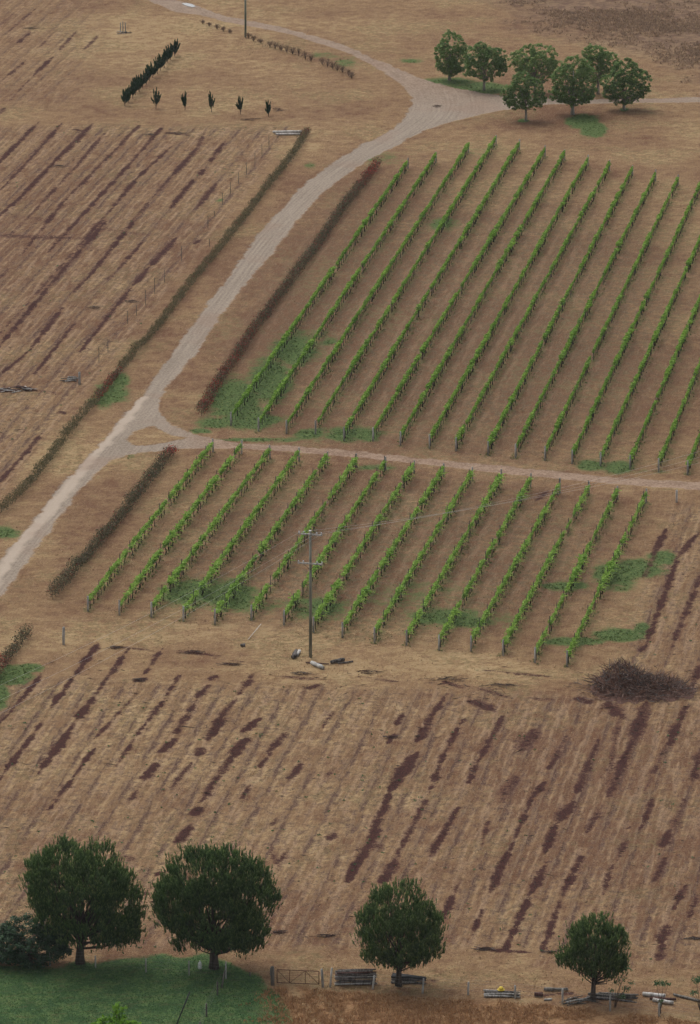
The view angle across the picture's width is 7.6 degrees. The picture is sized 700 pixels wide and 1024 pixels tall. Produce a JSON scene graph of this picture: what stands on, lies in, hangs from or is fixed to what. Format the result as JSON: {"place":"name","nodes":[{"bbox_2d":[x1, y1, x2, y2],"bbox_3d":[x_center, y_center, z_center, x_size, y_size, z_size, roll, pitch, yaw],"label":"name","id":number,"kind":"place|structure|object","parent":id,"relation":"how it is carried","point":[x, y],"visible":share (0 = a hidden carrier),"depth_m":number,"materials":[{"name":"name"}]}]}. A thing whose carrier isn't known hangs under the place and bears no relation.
{"place":"outdoors","nodes":[
{"label":"outdoors","id":0,"kind":"place"},
{"bbox_2d":[0,954,288,1023],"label":"lawn grass","id":1,"kind":"structure","parent":0,"point":[108,991],"depth_m":410.73,"materials":[{"name":"plant"}]},
{"bbox_2d":[0,0,699,1023],"bbox_3d":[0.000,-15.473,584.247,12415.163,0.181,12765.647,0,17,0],"label":"ground","id":2,"kind":"structure","parent":0,"point":[408,118],"depth_m":539.23,"materials":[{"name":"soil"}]},
{"bbox_2d":[0,623,33,676],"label":"rose hedge","id":3,"kind":"object","parent":2,"relation":"on","point":[10,652],"visible":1,"depth_m":490.79,"materials":[{"name":"brown plant"}]},
{"bbox_2d":[0,385,37,392],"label":"log heap","id":4,"kind":"object","parent":2,"relation":"on","point":[24,388],"visible":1,"depth_m":576.86,"materials":[{"name":"wood"}]},
{"bbox_2d":[0,911,73,969],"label":"dark bush","id":5,"kind":"object","parent":2,"relation":"on","point":[11,949],"visible":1,"depth_m":415.41,"materials":[{"name":"green plant"}]},
{"bbox_2d":[0,398,99,511],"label":"dry hedge","id":6,"kind":"object","parent":2,"relation":"on","point":[48,455],"visible":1,"depth_m":551.15,"materials":[{"name":"brown plant"}]},
{"bbox_2d":[62,627,64,644],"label":"post","id":7,"kind":"object","parent":2,"relation":"on","point":[63,635],"visible":1,"depth_m":492.70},
{"bbox_2d":[59,376,77,381],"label":"log heap","id":8,"kind":"object","parent":2,"relation":"on","point":[71,378],"visible":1,"depth_m":580.71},
{"bbox_2d":[18,833,149,964],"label":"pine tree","id":9,"kind":"object","parent":2,"relation":"on","point":[108,893],"visible":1,"depth_m":414.15,"materials":[{"name":"green plant"}]},
{"bbox_2d":[92,365,123,400],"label":"rose hedge","id":10,"kind":"object","parent":2,"relation":"on","point":[112,378],"visible":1,"depth_m":577.85,"materials":[{"name":"brown plant"}]},
{"bbox_2d":[45,443,178,599],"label":"rose hedge","id":11,"kind":"object","parent":2,"relation":"on","point":[136,494],"visible":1,"depth_m":528.12,"materials":[{"name":"brown plant"}]},
{"bbox_2d":[91,1001,141,1023],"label":"bright tree","id":12,"kind":"object","parent":2,"relation":"on","point":[116,1019],"visible":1,"depth_m":394.05,"materials":[{"name":"green plant"}]},
{"bbox_2d":[21,950,226,978],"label":"wire fence","id":13,"kind":"object","parent":2,"relation":"on","point":[157,965],"visible":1,"depth_m":414.67,"materials":[{"name":"metal"}]},
{"bbox_2d":[121,88,130,105],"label":"young conifer","id":14,"kind":"object","parent":2,"relation":"on","point":[125,98],"visible":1,"depth_m":713.09,"materials":[{"name":"plant"}]},
{"bbox_2d":[130,83,135,98],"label":"young conifer","id":15,"kind":"object","parent":2,"relation":"on","point":[133,89],"visible":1,"depth_m":717.27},
{"bbox_2d":[131,78,140,94],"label":"young conifer","id":16,"kind":"object","parent":2,"relation":"on","point":[137,82],"visible":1,"depth_m":719.29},
{"bbox_2d":[134,75,143,89],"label":"young conifer","id":17,"kind":"object","parent":2,"relation":"on","point":[141,80],"visible":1,"depth_m":721.17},
{"bbox_2d":[142,67,149,83],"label":"young conifer","id":18,"kind":"object","parent":2,"relation":"on","point":[147,70],"visible":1,"depth_m":725.91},
{"bbox_2d":[86,438,213,610],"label":"vine row","id":19,"kind":"object","parent":2,"relation":"on","point":[173,493],"visible":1,"depth_m":526.78,"materials":[{"name":"green plant"}]},
{"bbox_2d":[146,64,153,80],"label":"young conifer","id":20,"kind":"object","parent":2,"relation":"on","point":[151,71],"visible":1,"depth_m":727.68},
{"bbox_2d":[148,62,158,77],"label":"young conifer","id":21,"kind":"object","parent":2,"relation":"on","point":[155,69],"visible":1,"depth_m":730.26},
{"bbox_2d":[151,87,160,104],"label":"young conifer","id":22,"kind":"object","parent":2,"relation":"on","point":[156,97],"visible":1,"depth_m":711.11,"materials":[{"name":"plant"}]},
{"bbox_2d":[153,56,160,73],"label":"young conifer","id":23,"kind":"object","parent":2,"relation":"on","point":[158,63],"visible":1,"depth_m":732.36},
{"bbox_2d":[161,49,168,67],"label":"young conifer","id":24,"kind":"object","parent":2,"relation":"on","point":[165,54],"visible":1,"depth_m":736.28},
{"bbox_2d":[163,45,171,62],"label":"young conifer","id":25,"kind":"object","parent":2,"relation":"on","point":[170,54],"visible":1,"depth_m":739.03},
{"bbox_2d":[173,38,180,55],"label":"young conifer","id":26,"kind":"object","parent":2,"relation":"on","point":[175,48],"visible":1,"depth_m":743.42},
{"bbox_2d":[118,440,243,615],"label":"vine row","id":27,"kind":"object","parent":2,"relation":"on","point":[187,515],"visible":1,"depth_m":524.73,"materials":[{"name":"green plant"}]},
{"bbox_2d":[176,992,189,1023],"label":"leaning pole","id":28,"kind":"object","parent":2,"relation":"on","point":[182,1008],"visible":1,"depth_m":404.22,"materials":[{"name":"wood"}]},
{"bbox_2d":[181,91,186,106],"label":"young conifer","id":29,"kind":"object","parent":2,"relation":"on","point":[184,99],"visible":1,"depth_m":710.21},
{"bbox_2d":[178,650,205,653],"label":"branch heap","id":30,"kind":"object","parent":2,"relation":"on","point":[191,651],"visible":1,"depth_m":490.66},
{"bbox_2d":[150,445,271,617],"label":"vine row","id":31,"kind":"object","parent":2,"relation":"on","point":[194,549],"visible":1,"depth_m":523.63,"materials":[{"name":"green plant"}]},
{"bbox_2d":[208,91,214,111],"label":"young conifer","id":32,"kind":"object","parent":2,"relation":"on","point":[211,100],"visible":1,"depth_m":709.12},
{"bbox_2d":[199,970,225,1023],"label":"wire fence","id":33,"kind":"object","parent":2,"relation":"on","point":[217,993],"visible":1,"depth_m":410.31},
{"bbox_2d":[115,127,310,368],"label":"dry hedge","id":34,"kind":"object","parent":2,"relation":"on","point":[301,139],"visible":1,"depth_m":634.61,"materials":[{"name":"brown plant"}]},
{"bbox_2d":[148,839,283,969],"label":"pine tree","id":35,"kind":"object","parent":2,"relation":"on","point":[194,897],"visible":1,"depth_m":413.02,"materials":[{"name":"green plant"}]},
{"bbox_2d":[216,662,242,665],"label":"branch heap","id":36,"kind":"object","parent":2,"relation":"on","point":[234,664],"visible":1,"depth_m":487.30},
{"bbox_2d":[235,96,242,113],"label":"young conifer","id":37,"kind":"object","parent":2,"relation":"on","point":[239,105],"visible":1,"depth_m":707.82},
{"bbox_2d":[182,447,301,620],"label":"vine row","id":38,"kind":"object","parent":2,"relation":"on","point":[219,561],"visible":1,"depth_m":522.90,"materials":[{"name":"green plant"}]},
{"bbox_2d":[244,0,246,36],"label":"utility pole","id":39,"kind":"object","parent":2,"relation":"on","point":[245,24],"visible":1,"depth_m":755.73,"materials":[{"name":"wood"}]},
{"bbox_2d":[265,101,270,116],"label":"young conifer","id":40,"kind":"object","parent":2,"relation":"on","point":[268,108],"visible":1,"depth_m":706.62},
{"bbox_2d":[211,451,330,624],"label":"vine row","id":41,"kind":"object","parent":2,"relation":"on","point":[268,538],"visible":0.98,"depth_m":521.47,"materials":[{"name":"green plant"}]},
{"bbox_2d":[271,966,273,985],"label":"gate post","id":42,"kind":"object","parent":2,"relation":"on","point":[272,975],"visible":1,"depth_m":412.28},
{"bbox_2d":[273,130,301,132],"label":"log","id":43,"kind":"object","parent":2,"relation":"on","point":[292,131],"visible":1,"depth_m":697.57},
{"bbox_2d":[276,133,299,134],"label":"log","id":44,"kind":"object","parent":2,"relation":"on","point":[287,133],"visible":1,"depth_m":696.28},
{"bbox_2d":[194,157,382,415],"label":"rose hedge","id":45,"kind":"object","parent":2,"relation":"on","point":[245,339],"visible":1,"depth_m":616.53,"materials":[{"name":"brown plant"}]},
{"bbox_2d":[277,969,318,984],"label":"farm gate","id":46,"kind":"structure","parent":2,"relation":"on","point":[296,977],"depth_m":412.34,"materials":[{"name":"metal"}]},
{"bbox_2d":[250,453,357,620],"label":"vine row","id":47,"kind":"object","parent":2,"relation":"on","point":[342,478],"visible":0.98,"depth_m":522.84,"materials":[{"name":"green plant"}]},
{"bbox_2d":[297,530,322,657],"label":"utility pole","id":48,"kind":"object","parent":2,"relation":"on","point":[310,563],"visible":1,"depth_m":487.20,"materials":[{"name":"grey wood"}]},
{"bbox_2d":[1,452,698,697],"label":"power line","id":49,"kind":"object","parent":48,"relation":"attached to","point":[349,529],"visible":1,"depth_m":489.96,"materials":[{"name":"metal"}]},
{"bbox_2d":[310,661,324,668],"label":"log","id":50,"kind":"object","parent":2,"relation":"on","point":[318,665],"visible":1,"depth_m":486.56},
{"bbox_2d":[230,158,408,425],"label":"vine row","id":51,"kind":"object","parent":2,"relation":"on","point":[320,287],"visible":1,"depth_m":615.27,"materials":[{"name":"green plant"}]},
{"bbox_2d":[321,969,323,987],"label":"gate post","id":52,"kind":"object","parent":2,"relation":"on","point":[322,980],"visible":1,"depth_m":411.99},
{"bbox_2d":[315,932,340,936],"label":"branch heap","id":53,"kind":"object","parent":2,"relation":"on","point":[329,935],"visible":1,"depth_m":422.38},
{"bbox_2d":[282,456,387,624],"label":"vine row","id":54,"kind":"object","parent":2,"relation":"on","point":[328,548],"visible":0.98,"depth_m":520.57,"materials":[{"name":"green plant"}]},
{"bbox_2d":[330,658,344,663],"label":"log","id":55,"kind":"object","parent":2,"relation":"on","point":[337,660],"visible":1,"depth_m":487.93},
{"bbox_2d":[258,152,436,430],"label":"vine row","id":56,"kind":"object","parent":2,"relation":"on","point":[311,343],"visible":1,"depth_m":614.50,"materials":[{"name":"green plant"}]},
{"bbox_2d":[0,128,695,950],"bbox_3d":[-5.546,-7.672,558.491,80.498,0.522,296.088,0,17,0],"label":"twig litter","id":57,"kind":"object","parent":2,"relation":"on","point":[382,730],"visible":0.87,"depth_m":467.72,"materials":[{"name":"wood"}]},
{"bbox_2d":[4,126,699,959],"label":"weed clumps","id":58,"kind":"object","parent":2,"relation":"on","point":[278,724],"visible":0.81,"depth_m":455.64,"materials":[{"name":"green plant"}]},
{"bbox_2d":[335,969,376,984],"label":"log stack","id":59,"kind":"object","parent":2,"relation":"on","point":[350,976],"visible":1,"depth_m":412.45,"materials":[{"name":"wood"}]},
{"bbox_2d":[312,460,415,632],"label":"vine row","id":60,"kind":"object","parent":2,"relation":"on","point":[338,583],"visible":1,"depth_m":518.68,"materials":[{"name":"green plant"}]},
{"bbox_2d":[286,142,469,433],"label":"vine row","id":61,"kind":"object","parent":2,"relation":"on","point":[423,213],"visible":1,"depth_m":617.29,"materials":[{"name":"green plant"}]},
{"bbox_2d":[341,463,446,637],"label":"vine row","id":62,"kind":"object","parent":2,"relation":"on","point":[365,590],"visible":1,"depth_m":516.86,"materials":[{"name":"green plant"}]},
{"bbox_2d":[350,874,450,986],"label":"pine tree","id":63,"kind":"object","parent":2,"relation":"on","point":[398,924],"visible":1,"depth_m":410.26,"materials":[{"name":"green plant"}]},
{"bbox_2d":[315,135,496,433],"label":"vine row","id":64,"kind":"object","parent":2,"relation":"on","point":[364,346],"visible":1,"depth_m":618.76,"materials":[{"name":"green plant"}]},
{"bbox_2d":[391,973,426,983],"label":"log stack","id":65,"kind":"object","parent":2,"relation":"on","point":[412,978],"visible":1,"depth_m":412.94,"materials":[{"name":"wood"}]},
{"bbox_2d":[374,467,474,642],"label":"vine row","id":66,"kind":"object","parent":2,"relation":"on","point":[416,562],"visible":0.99,"depth_m":515.78,"materials":[{"name":"green plant"}]},
{"bbox_2d":[343,139,519,440],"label":"vine row","id":67,"kind":"object","parent":2,"relation":"on","point":[467,227],"visible":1,"depth_m":615.33,"materials":[{"name":"green plant"}]},
{"bbox_2d":[424,676,465,680],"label":"branch heap","id":68,"kind":"object","parent":2,"relation":"on","point":[449,677],"visible":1,"depth_m":483.43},
{"bbox_2d":[433,29,470,80],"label":"broadleaf tree","id":69,"kind":"object","parent":2,"relation":"on","point":[450,66],"visible":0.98,"depth_m":726.89,"materials":[{"name":"green plant"}]},
{"bbox_2d":[404,469,505,644],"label":"vine row","id":70,"kind":"object","parent":2,"relation":"on","point":[494,486],"visible":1,"depth_m":516.32,"materials":[{"name":"green plant"}]},
{"bbox_2d":[372,145,545,440],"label":"vine row","id":71,"kind":"object","parent":2,"relation":"on","point":[481,255],"visible":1,"depth_m":614.20,"materials":[{"name":"green plant"}]},
{"bbox_2d":[241,985,698,1023],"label":"rust grass","id":72,"kind":"structure","parent":2,"relation":"on","point":[513,1007],"depth_m":407.12,"materials":[{"name":"plant"}]},
{"bbox_2d":[399,149,564,445],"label":"vine row","id":73,"kind":"object","parent":2,"relation":"on","point":[448,353],"visible":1,"depth_m":609.54,"materials":[{"name":"green plant"}]},
{"bbox_2d":[471,946,496,951],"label":"branch heap","id":74,"kind":"object","parent":2,"relation":"on","point":[484,948],"visible":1,"depth_m":419.59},
{"bbox_2d":[462,41,507,89],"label":"broadleaf tree","id":75,"kind":"object","parent":2,"relation":"on","point":[498,62],"visible":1,"depth_m":720.82,"materials":[{"name":"green plant"}]},
{"bbox_2d":[438,473,533,650],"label":"vine row","id":76,"kind":"object","parent":2,"relation":"on","point":[510,515],"visible":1,"depth_m":513.72,"materials":[{"name":"green plant"}]},
{"bbox_2d":[483,989,520,997],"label":"log stack","id":77,"kind":"object","parent":2,"relation":"on","point":[491,993],"visible":1,"depth_m":410.06,"materials":[{"name":"wood"}]},
{"bbox_2d":[484,683,525,688],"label":"branch heap","id":78,"kind":"object","parent":2,"relation":"on","point":[505,684],"visible":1,"depth_m":481.57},
{"bbox_2d":[429,155,588,448],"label":"vine row","id":79,"kind":"object","parent":2,"relation":"on","point":[492,326],"visible":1,"depth_m":606.79,"materials":[{"name":"green plant"}]},
{"bbox_2d":[329,968,698,1016],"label":"wire fence","id":80,"kind":"object","parent":2,"relation":"on","point":[514,986],"visible":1,"depth_m":409.83,"materials":[{"name":"metal"}]},
{"bbox_2d":[470,478,560,651],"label":"vine row","id":81,"kind":"object","parent":2,"relation":"on","point":[517,559],"visible":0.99,"depth_m":512.83,"materials":[{"name":"green plant"}]},
{"bbox_2d":[499,70,546,120],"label":"broadleaf tree","id":82,"kind":"object","parent":2,"relation":"on","point":[523,103],"visible":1,"depth_m":702.95,"materials":[{"name":"green plant"}]},
{"bbox_2d":[453,160,610,450],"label":"vine row","id":83,"kind":"object","parent":2,"relation":"on","point":[502,356],"visible":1,"depth_m":605.10,"materials":[{"name":"green plant"}]},
{"bbox_2d":[507,43,560,91],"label":"broadleaf tree","id":84,"kind":"object","parent":2,"relation":"on","point":[535,61],"visible":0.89,"depth_m":718.96,"materials":[{"name":"green plant"}]},
{"bbox_2d":[501,480,590,655],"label":"vine row","id":85,"kind":"object","parent":2,"relation":"on","point":[530,594],"visible":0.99,"depth_m":509.92,"materials":[{"name":"green plant"}]},
{"bbox_2d":[544,987,567,990],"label":"log","id":86,"kind":"object","parent":2,"relation":"on","point":[551,989],"visible":1,"depth_m":411.30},
{"bbox_2d":[486,165,633,455],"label":"vine row","id":87,"kind":"object","parent":2,"relation":"on","point":[512,397],"visible":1,"depth_m":602.40,"materials":[{"name":"green plant"}]},
{"bbox_2d":[547,54,597,114],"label":"broadleaf tree","id":88,"kind":"object","parent":2,"relation":"on","point":[584,94],"visible":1,"depth_m":706.08,"materials":[{"name":"green plant"}]},
{"bbox_2d":[534,486,621,662],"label":"vine row","id":89,"kind":"object","parent":2,"relation":"on","point":[582,558],"visible":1,"depth_m":511.10,"materials":[{"name":"green plant"}]},
{"bbox_2d":[559,995,597,1005],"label":"log stack","id":90,"kind":"object","parent":2,"relation":"on","point":[567,1000],"visible":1,"depth_m":408.96,"materials":[{"name":"wood"}]},
{"bbox_2d":[515,169,655,457],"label":"vine row","id":91,"kind":"object","parent":2,"relation":"on","point":[573,332],"visible":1,"depth_m":603.53,"materials":[{"name":"green plant"}]},
{"bbox_2d":[551,910,631,1001],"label":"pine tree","id":92,"kind":"object","parent":2,"relation":"on","point":[599,952],"visible":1,"depth_m":407.57,"materials":[{"name":"green plant"}]},
{"bbox_2d":[581,43,620,94],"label":"broadleaf tree","id":93,"kind":"object","parent":2,"relation":"on","point":[600,56],"visible":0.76,"depth_m":718.31,"materials":[{"name":"green plant"}]},
{"bbox_2d":[565,488,649,666],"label":"vine row","id":94,"kind":"object","parent":2,"relation":"on","point":[609,567],"visible":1,"depth_m":510.26,"materials":[{"name":"green plant"}]},
{"bbox_2d":[544,174,678,460],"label":"vine row","id":95,"kind":"object","parent":2,"relation":"on","point":[603,333],"visible":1,"depth_m":602.35,"materials":[{"name":"green plant"}]},
{"bbox_2d":[587,992,638,1002],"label":"log stack","id":96,"kind":"object","parent":2,"relation":"on","point":[602,995],"visible":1,"depth_m":409.68,"materials":[{"name":"wood"}]},
{"bbox_2d":[609,966,634,1006],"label":"sapling","id":97,"kind":"object","parent":2,"relation":"on","point":[624,989],"visible":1,"depth_m":407.72,"materials":[{"name":"green plant"}]},
{"bbox_2d":[598,57,652,109],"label":"broadleaf tree","id":98,"kind":"object","parent":2,"relation":"on","point":[633,95],"visible":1,"depth_m":709.33,"materials":[{"name":"green plant"}]},
{"bbox_2d":[555,656,699,709],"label":"brush heap","id":99,"kind":"object","parent":2,"relation":"on","point":[617,684],"visible":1,"depth_m":479.21,"materials":[{"name":"brown wood"}]},
{"bbox_2d":[570,182,699,463],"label":"vine row","id":100,"kind":"object","parent":2,"relation":"on","point":[624,344],"visible":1,"depth_m":596.39,"materials":[{"name":"green plant"}]},
{"bbox_2d":[599,235,699,465],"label":"vine row","id":101,"kind":"object","parent":2,"relation":"on","point":[651,345],"visible":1,"depth_m":589.47,"materials":[{"name":"green plant"}]},
{"bbox_2d":[642,992,665,996],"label":"log","id":102,"kind":"object","parent":2,"relation":"on","point":[649,994],"visible":1,"depth_m":410.08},
{"bbox_2d":[652,980,670,1012],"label":"sapling","id":103,"kind":"object","parent":2,"relation":"on","point":[662,983],"visible":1,"depth_m":406.56,"materials":[{"name":"green plant"}]},
{"bbox_2d":[652,998,673,1004],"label":"log","id":104,"kind":"object","parent":2,"relation":"on","point":[664,1001],"visible":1,"depth_m":408.80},
{"bbox_2d":[650,997,675,999],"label":"log","id":105,"kind":"object","parent":2,"relation":"on","point":[665,998],"visible":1,"depth_m":409.46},
{"bbox_2d":[627,295,699,468],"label":"vine row","id":106,"kind":"object","parent":2,"relation":"on","point":[667,370],"visible":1,"depth_m":579.29,"materials":[{"name":"green plant"}]},
{"bbox_2d":[657,358,699,471],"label":"vine row","id":107,"kind":"object","parent":2,"relation":"on","point":[673,427],"visible":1,"depth_m":562.66,"materials":[{"name":"green plant"}]},
{"bbox_2d":[673,993,699,1001],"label":"log","id":108,"kind":"object","parent":2,"relation":"on","point":[687,997],"visible":1,"depth_m":409.72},
{"bbox_2d":[685,431,699,474],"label":"vine row","id":109,"kind":"object","parent":2,"relation":"on","point":[693,453],"visible":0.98,"depth_m":550.28,"materials":[{"name":"green plant"}]},
{"bbox_2d":[690,974,699,1009],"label":"sapling","id":110,"kind":"object","parent":2,"relation":"on","point":[696,980],"visible":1,"depth_m":407.25,"materials":[{"name":"green plant"}]},
{"bbox_2d":[0,54,699,706],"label":"green grass","id":111,"kind":"structure","parent":0,"point":[424,448],"depth_m":543.30,"materials":[{"name":"plant"}]},
{"bbox_2d":[489,0,699,82],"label":"paddock grass","id":112,"kind":"structure","parent":0,"point":[616,19],"depth_m":764.39,"materials":[{"name":"plant"}]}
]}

